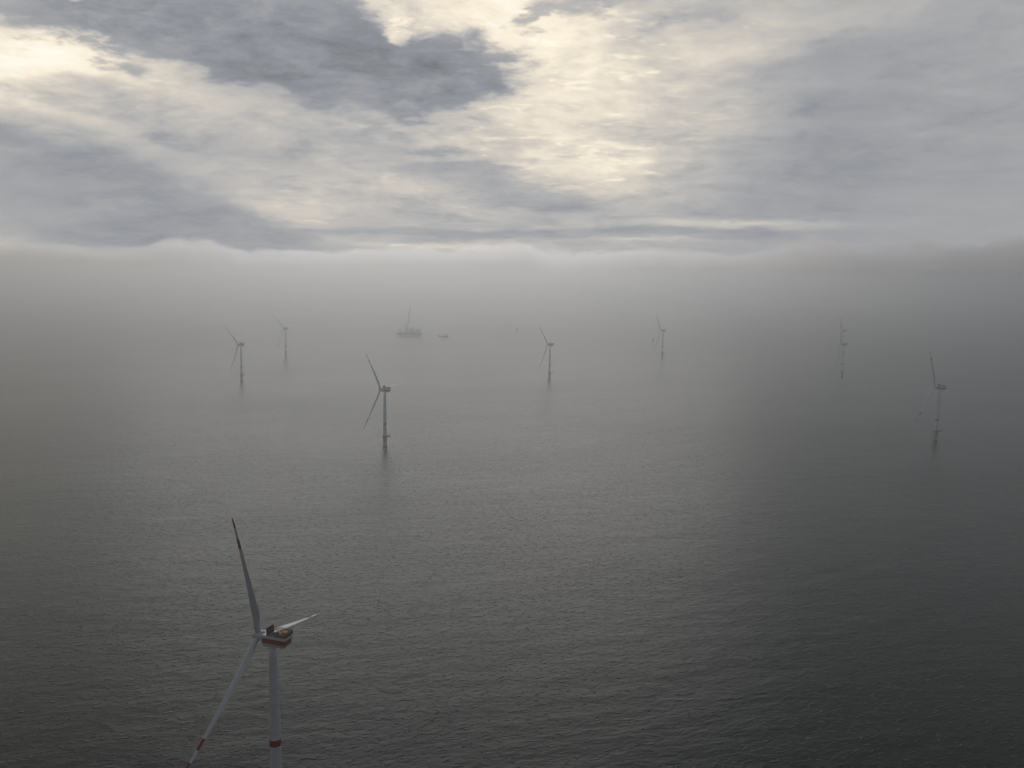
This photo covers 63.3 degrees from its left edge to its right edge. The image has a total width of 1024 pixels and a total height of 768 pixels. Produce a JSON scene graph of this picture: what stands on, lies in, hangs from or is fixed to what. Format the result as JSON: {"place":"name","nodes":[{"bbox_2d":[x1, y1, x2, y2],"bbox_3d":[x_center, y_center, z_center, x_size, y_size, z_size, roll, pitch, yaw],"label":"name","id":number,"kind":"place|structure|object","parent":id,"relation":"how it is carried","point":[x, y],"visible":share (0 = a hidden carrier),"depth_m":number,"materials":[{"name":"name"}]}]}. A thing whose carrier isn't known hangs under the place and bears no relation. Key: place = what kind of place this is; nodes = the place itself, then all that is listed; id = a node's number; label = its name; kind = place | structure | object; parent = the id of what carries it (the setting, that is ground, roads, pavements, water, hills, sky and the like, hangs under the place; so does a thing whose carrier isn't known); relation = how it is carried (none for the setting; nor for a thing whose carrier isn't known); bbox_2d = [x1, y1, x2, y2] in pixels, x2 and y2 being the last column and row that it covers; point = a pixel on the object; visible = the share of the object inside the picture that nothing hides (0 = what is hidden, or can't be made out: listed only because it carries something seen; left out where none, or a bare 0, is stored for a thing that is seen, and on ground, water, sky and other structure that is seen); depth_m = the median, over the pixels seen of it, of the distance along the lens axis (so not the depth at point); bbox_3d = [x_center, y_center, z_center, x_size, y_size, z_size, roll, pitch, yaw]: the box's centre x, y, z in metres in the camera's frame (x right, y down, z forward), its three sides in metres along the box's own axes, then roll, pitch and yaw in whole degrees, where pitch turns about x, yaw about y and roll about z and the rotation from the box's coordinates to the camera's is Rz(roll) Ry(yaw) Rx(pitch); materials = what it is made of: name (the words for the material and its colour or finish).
{"place":"outdoors","nodes":[
{"label":"outdoors","id":0,"kind":"place"},
{"bbox_2d":[0,277,1023,767],"bbox_3d":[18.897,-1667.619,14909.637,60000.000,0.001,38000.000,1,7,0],"label":"sea","id":1,"kind":"structure","parent":0,"point":[742,527],"depth_m":943.81,"materials":[{"name":"liquid"}]},
{"bbox_2d":[226,328,252,381],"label":"wind turbine","id":2,"kind":"object","parent":1,"relation":"in","point":[240,344],"visible":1,"depth_m":2142.39,"materials":[{"name":"white paint"}]},
{"bbox_2d":[186,518,319,767],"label":"wind turbine","id":3,"kind":"object","parent":1,"relation":"in","point":[272,637],"visible":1,"depth_m":423.55,"materials":[{"name":"white metal"}]},
{"bbox_2d":[273,315,296,356],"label":"wind turbine","id":4,"kind":"object","parent":1,"relation":"in","point":[285,329],"visible":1,"depth_m":2773.87,"materials":[{"name":"white paint"}]},
{"bbox_2d":[363,355,402,447],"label":"wind turbine","id":5,"kind":"object","parent":1,"relation":"in","point":[384,389],"visible":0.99,"depth_m":1343.41,"materials":[{"name":"white paint"}]},
{"bbox_2d":[396,305,421,335],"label":"crane vessel","id":6,"kind":"object","parent":1,"relation":"on","point":[418,332],"visible":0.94,"depth_m":3784.24,"materials":[{"name":"grey paint"}]},
{"bbox_2d":[539,326,555,379],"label":"wind turbine","id":7,"kind":"object","parent":1,"relation":"in","point":[549,344],"visible":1,"depth_m":2258.45,"materials":[{"name":"white paint"}]},
{"bbox_2d":[654,317,667,357],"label":"wind turbine","id":8,"kind":"object","parent":1,"relation":"in","point":[663,330],"visible":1,"depth_m":2891.53,"materials":[{"name":"white paint"}]},
{"bbox_2d":[834,329,847,377],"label":"wind turbine","id":9,"kind":"object","parent":1,"relation":"in","point":[843,344],"visible":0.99,"depth_m":2373.89,"materials":[{"name":"white paint"}]},
{"bbox_2d":[836,319,846,356],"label":"wind turbine","id":10,"kind":"object","parent":1,"relation":"in","point":[843,330],"visible":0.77,"depth_m":3012.78,"materials":[{"name":"white paint"}]},
{"bbox_2d":[916,354,945,441],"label":"wind turbine","id":11,"kind":"object","parent":1,"relation":"in","point":[939,387],"visible":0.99,"depth_m":1447.32,"materials":[{"name":"white paint"}]},
{"bbox_2d":[0,0,1023,287],"label":"sky","id":12,"kind":"structure","parent":0,"point":[707,142],"materials":[{"name":"grey"}]}
]}

